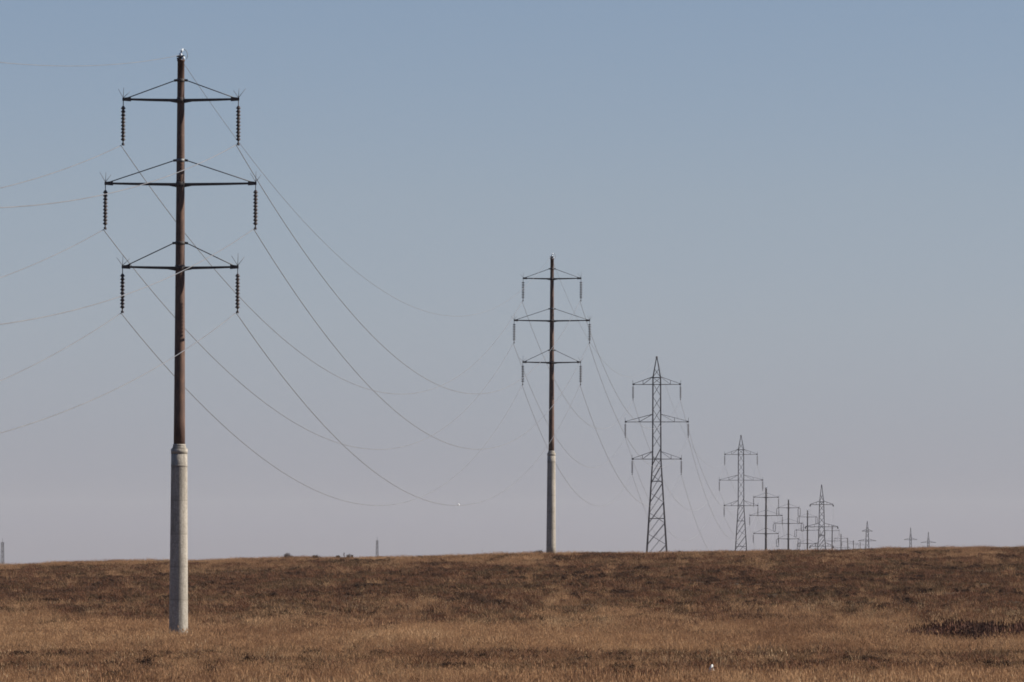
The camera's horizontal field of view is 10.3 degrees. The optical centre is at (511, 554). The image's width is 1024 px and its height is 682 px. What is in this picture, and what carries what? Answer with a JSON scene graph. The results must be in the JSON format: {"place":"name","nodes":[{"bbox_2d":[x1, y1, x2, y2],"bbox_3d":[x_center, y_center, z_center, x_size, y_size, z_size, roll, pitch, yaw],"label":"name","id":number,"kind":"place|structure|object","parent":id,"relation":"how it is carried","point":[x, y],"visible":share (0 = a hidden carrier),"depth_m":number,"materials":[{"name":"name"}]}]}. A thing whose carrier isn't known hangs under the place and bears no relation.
{"place":"outdoors","nodes":[
{"label":"outdoors","id":0,"kind":"place"},
{"bbox_2d":[0,0,1023,564],"label":"sky","id":1,"kind":"structure","parent":0,"point":[809,213],"materials":[{"name":"blue"}]},
{"bbox_2d":[0,544,1023,681],"bbox_3d":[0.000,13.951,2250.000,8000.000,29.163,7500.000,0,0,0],"label":"ground","id":2,"kind":"structure","parent":0,"point":[346,596],"depth_m":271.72,"materials":[{"name":"brown plant"}]},
{"bbox_2d":[1,538,3,563],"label":"lattice mast","id":3,"kind":"object","parent":2,"relation":"on","point":[2,547],"visible":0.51,"depth_m":2599.92,"materials":[{"name":"metal"}]},
{"bbox_2d":[100,48,260,635],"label":"power pole","id":4,"kind":"object","parent":2,"relation":"on","point":[178,608],"visible":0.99,"depth_m":193.18,"materials":[{"name":"concrete"}]},
{"bbox_2d":[0,55,848,548],"bbox_3d":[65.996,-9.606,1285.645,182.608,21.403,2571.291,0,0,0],"label":"power line wire","id":5,"kind":"object","parent":4,"relation":"attached to","point":[344,261],"visible":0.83,"depth_m":234.15,"materials":[{"name":"metal"}]},
{"bbox_2d":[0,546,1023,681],"bbox_3d":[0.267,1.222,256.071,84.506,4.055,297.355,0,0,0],"label":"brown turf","id":6,"kind":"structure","parent":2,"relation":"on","point":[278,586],"depth_m":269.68,"materials":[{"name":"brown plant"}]},
{"bbox_2d":[0,547,1023,681],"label":"dark scrub","id":7,"kind":"object","parent":2,"relation":"on","point":[811,589],"visible":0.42,"depth_m":284.07,"materials":[{"name":"brown plant"}]},
{"bbox_2d":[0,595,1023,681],"bbox_3d":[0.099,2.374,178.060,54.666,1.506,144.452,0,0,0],"label":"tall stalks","id":8,"kind":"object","parent":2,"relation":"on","point":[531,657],"visible":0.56,"depth_m":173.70,"materials":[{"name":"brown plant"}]},
{"bbox_2d":[512,253,590,553],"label":"power pole","id":9,"kind":"object","parent":2,"relation":"on","point":[551,513],"visible":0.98,"depth_m":386.50,"materials":[{"name":"concrete"}]},
{"bbox_2d":[624,356,688,552],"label":"lattice tower","id":10,"kind":"structure","parent":2,"relation":"on","point":[660,445],"depth_m":550.64,"materials":[{"name":"metal"}]},
{"bbox_2d":[0,313,733,550],"bbox_3d":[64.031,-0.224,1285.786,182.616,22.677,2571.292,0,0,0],"label":"power line wire","id":11,"kind":"object","parent":10,"relation":"hanging from","point":[277,468],"visible":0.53,"depth_m":239.14,"materials":[{"name":"metal"}]},
{"bbox_2d":[0,229,822,549],"bbox_3d":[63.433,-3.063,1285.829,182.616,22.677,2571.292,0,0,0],"label":"power line wire","id":12,"kind":"object","parent":10,"relation":"hanging from","point":[314,433],"visible":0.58,"depth_m":248.64,"materials":[{"name":"metal"}]},
{"bbox_2d":[1,145,834,543],"bbox_3d":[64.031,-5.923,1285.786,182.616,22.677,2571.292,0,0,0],"label":"power line wire","id":13,"kind":"object","parent":10,"relation":"hanging from","point":[291,345],"visible":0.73,"depth_m":245.97,"materials":[{"name":"metal"}]},
{"bbox_2d":[0,229,838,549],"bbox_3d":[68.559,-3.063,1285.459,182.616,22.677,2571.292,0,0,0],"label":"power line wire","id":14,"kind":"object","parent":10,"relation":"hanging from","point":[340,353],"visible":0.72,"depth_m":213.32,"materials":[{"name":"metal"}]},
{"bbox_2d":[0,145,847,549],"bbox_3d":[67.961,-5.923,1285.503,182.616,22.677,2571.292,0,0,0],"label":"power line wire","id":15,"kind":"object","parent":10,"relation":"hanging from","point":[346,307],"visible":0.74,"depth_m":220.49,"materials":[{"name":"metal"}]},
{"bbox_2d":[719,435,762,550],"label":"lattice tower","id":16,"kind":"structure","parent":2,"relation":"on","point":[743,454],"depth_m":801.95,"materials":[{"name":"metal"}]},
{"bbox_2d":[749,486,782,550],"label":"power pole","id":17,"kind":"object","parent":2,"relation":"on","point":[765,515],"visible":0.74,"depth_m":893.07,"materials":[{"name":"concrete"}]},
{"bbox_2d":[773,498,803,548],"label":"power pole","id":18,"kind":"object","parent":2,"relation":"on","point":[788,523],"visible":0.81,"depth_m":1043.85,"materials":[{"name":"concrete"}]},
{"bbox_2d":[1,313,833,549],"bbox_3d":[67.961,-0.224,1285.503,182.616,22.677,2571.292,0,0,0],"label":"power line","id":19,"kind":"object","parent":18,"relation":"hanging from","point":[458,504],"visible":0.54,"depth_m":210.76,"materials":[{"name":"metal"}]},
{"bbox_2d":[794,509,820,549],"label":"power pole","id":20,"kind":"object","parent":2,"relation":"on","point":[807,530],"visible":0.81,"depth_m":1227.51,"materials":[{"name":"concrete"}]},
{"bbox_2d":[805,484,837,549],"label":"lattice tower","id":21,"kind":"structure","parent":2,"relation":"on","point":[823,504],"depth_m":1410.72,"materials":[{"name":"metal"}]},
{"bbox_2d":[825,524,841,549],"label":"power pole","id":22,"kind":"object","parent":2,"relation":"on","point":[832,536],"visible":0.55,"depth_m":1585.19,"materials":[{"name":"concrete"}]},
{"bbox_2d":[834,538,849,549],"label":"power pole","id":23,"kind":"object","parent":2,"relation":"on","point":[841,547],"visible":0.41,"depth_m":1778.56,"materials":[{"name":"concrete"}]},
{"bbox_2d":[858,521,875,547],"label":"lattice tower","id":24,"kind":"structure","parent":2,"relation":"on","point":[868,536],"depth_m":2599.75,"materials":[{"name":"metal"}]},
{"bbox_2d":[904,527,913,547],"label":"lattice tower","id":25,"kind":"structure","parent":2,"relation":"on","point":[910,539],"depth_m":2999.66,"materials":[{"name":"metal"}]},
{"bbox_2d":[921,532,935,547],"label":"lattice tower","id":26,"kind":"structure","parent":2,"relation":"on","point":[928,541],"depth_m":3199.59,"materials":[{"name":"metal"}]},
{"bbox_2d":[289,617,1023,640],"label":"dry weeds","id":27,"kind":"object","parent":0,"point":[979,628],"depth_m":191.77,"materials":[{"name":"brown plant"}]}
]}

